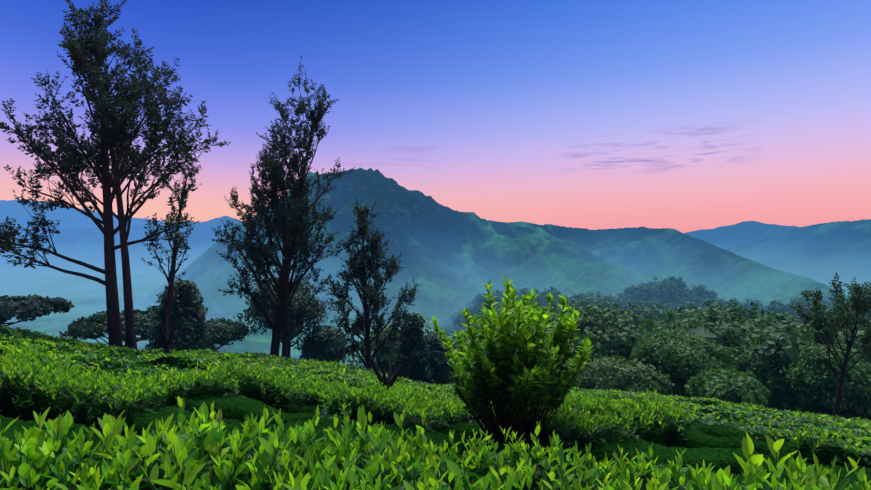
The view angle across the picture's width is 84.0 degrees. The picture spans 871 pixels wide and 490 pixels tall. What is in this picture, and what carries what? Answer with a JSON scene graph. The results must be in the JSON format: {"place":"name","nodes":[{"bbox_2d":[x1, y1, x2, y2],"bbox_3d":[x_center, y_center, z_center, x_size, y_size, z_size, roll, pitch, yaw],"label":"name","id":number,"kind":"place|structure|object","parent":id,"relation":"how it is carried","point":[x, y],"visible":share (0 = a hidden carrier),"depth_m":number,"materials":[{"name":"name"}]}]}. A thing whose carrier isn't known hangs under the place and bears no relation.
{"place":"outdoors","nodes":[
{"label":"outdoors","id":0,"kind":"place"},
{"bbox_2d":[0,0,230,349],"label":"tall tree","id":1,"kind":"object","parent":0,"point":[85,144],"depth_m":15.70,"materials":[{"name":"green plant"}]},
{"bbox_2d":[159,314,176,353],"bbox_3d":[-8.191,3.224,14.726,0.618,2.184,0.380,0,0,37],"label":"trunk","id":2,"kind":"object","parent":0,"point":[167,338],"visible":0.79,"depth_m":14.68,"materials":[{"name":"brown plant"}]},
{"bbox_2d":[141,160,201,348],"bbox_3d":[-9.898,0.924,18.259,2.105,8.469,2.261,0,0,-1],"label":"slim tree","id":3,"kind":"object","parent":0,"point":[182,191],"depth_m":18.19,"materials":[{"name":"green plant"}]},
{"bbox_2d":[211,56,354,357],"bbox_3d":[-7.154,-1.045,22.340,5.926,14.829,6.434,0,0,-1],"label":"tall tree","id":4,"kind":"object","parent":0,"point":[257,210],"depth_m":21.99,"materials":[{"name":"green plant"}]},
{"bbox_2d":[321,198,419,368],"bbox_3d":[-3.288,2.469,23.765,5.066,9.756,5.096,0,0,-1],"label":"tall tree","id":5,"kind":"object","parent":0,"point":[382,264],"depth_m":23.47,"materials":[{"name":"green plant"}]},
{"bbox_2d":[369,356,407,389],"bbox_3d":[-0.895,3.018,9.266,0.577,1.789,0.505,0,0,-42],"label":"trunk","id":6,"kind":"object","parent":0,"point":[387,381],"visible":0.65,"depth_m":9.27,"materials":[{"name":"brown plant"}]},
{"bbox_2d":[0,168,870,368],"bbox_3d":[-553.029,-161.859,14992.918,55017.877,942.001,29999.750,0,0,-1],"label":"terrain ground","id":7,"kind":"structure","parent":0,"point":[453,260],"depth_m":2006.06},
{"bbox_2d":[0,294,74,326],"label":"tree","id":8,"kind":"object","parent":7,"relation":"on","point":[33,307],"depth_m":36.55,"materials":[{"name":"green plant"}]},
{"bbox_2d":[59,305,161,346],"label":"tree","id":9,"kind":"object","parent":7,"relation":"on","point":[93,326],"depth_m":45.84,"materials":[{"name":"green plant"}]},
{"bbox_2d":[145,279,212,351],"bbox_3d":[-21.643,7.503,40.548,6.025,9.332,6.068,0,0,-1],"label":"tree","id":10,"kind":"object","parent":7,"relation":"on","point":[189,316],"visible":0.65,"depth_m":39.55,"materials":[{"name":"green plant"}]},
{"bbox_2d":[201,317,249,350],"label":"tree","id":11,"kind":"object","parent":7,"relation":"on","point":[222,331],"depth_m":54.66,"materials":[{"name":"green plant"}]},
{"bbox_2d":[233,274,332,357],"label":"tree","id":12,"kind":"object","parent":7,"relation":"on","point":[257,314],"depth_m":56.97,"materials":[{"name":"green plant"}]},
{"bbox_2d":[294,325,349,363],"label":"bush","id":13,"kind":"object","parent":7,"relation":"on","point":[326,343],"depth_m":56.63,"materials":[{"name":"green plant"}]},
{"bbox_2d":[391,312,435,383],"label":"tree","id":14,"kind":"object","parent":7,"relation":"on","point":[417,362],"depth_m":50.94,"materials":[{"name":"green plant"}]},
{"bbox_2d":[0,328,870,489],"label":"tea bushes","id":15,"kind":"object","parent":7,"relation":"on","point":[717,445],"visible":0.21,"depth_m":6.26,"materials":[{"name":"green plant"}]},
{"bbox_2d":[0,326,870,489],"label":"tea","id":16,"kind":"object","parent":15,"relation":"on","point":[39,446],"depth_m":1.99,"materials":[{"name":"green plant"}]},
{"bbox_2d":[519,346,572,372],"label":"tree","id":17,"kind":"object","parent":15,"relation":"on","point":[566,364],"visible":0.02,"depth_m":57.04,"materials":[{"name":"green plant"}]},
{"bbox_2d":[684,367,771,406],"bbox_3d":[23.087,12.652,38.419,6.122,5.547,6.483,0,0,-1],"label":"bush","id":18,"kind":"object","parent":15,"relation":"on","point":[728,386],"visible":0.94,"depth_m":37.22,"materials":[{"name":"green plant"}]},
{"bbox_2d":[733,432,830,489],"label":"leaves","id":19,"kind":"object","parent":15,"relation":"attached to","point":[748,447],"depth_m":1.93,"materials":[{"name":"green plant"}]},
{"bbox_2d":[424,333,456,384],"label":"tree","id":20,"kind":"object","parent":7,"relation":"on","point":[439,365],"depth_m":54.52,"materials":[{"name":"green plant"}]},
{"bbox_2d":[340,275,870,420],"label":"forest","id":21,"kind":"object","parent":7,"relation":"on","point":[687,308],"depth_m":67.34,"materials":[{"name":"green plant"}]},
{"bbox_2d":[572,355,674,394],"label":"bush","id":22,"kind":"object","parent":7,"relation":"on","point":[615,372],"visible":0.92,"depth_m":42.66,"materials":[{"name":"green plant"}]},
{"bbox_2d":[630,325,738,396],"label":"tree","id":23,"kind":"object","parent":7,"relation":"on","point":[686,356],"depth_m":49.47,"materials":[{"name":"green plant"}]},
{"bbox_2d":[727,339,790,393],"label":"tree","id":24,"kind":"object","parent":7,"relation":"on","point":[752,365],"visible":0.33,"depth_m":55.96,"materials":[{"name":"green plant"}]},
{"bbox_2d":[780,341,870,417],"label":"tree","id":25,"kind":"object","parent":7,"relation":"on","point":[813,370],"depth_m":44.95,"materials":[{"name":"green plant"}]},
{"bbox_2d":[0,0,870,232],"label":"sky","id":26,"kind":"structure","parent":0,"point":[684,116],"materials":[{"name":"blue"}]},
{"bbox_2d":[430,276,593,439],"bbox_3d":[1.016,1.556,6.609,2.171,2.253,2.080,0,0,-1],"label":"shrub","id":27,"kind":"object","parent":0,"point":[525,333],"depth_m":6.21,"materials":[{"name":"green plant"}]},
{"bbox_2d":[788,272,870,416],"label":"tree","id":28,"kind":"object","parent":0,"point":[844,307],"depth_m":32.49,"materials":[{"name":"green plant"}]}
]}

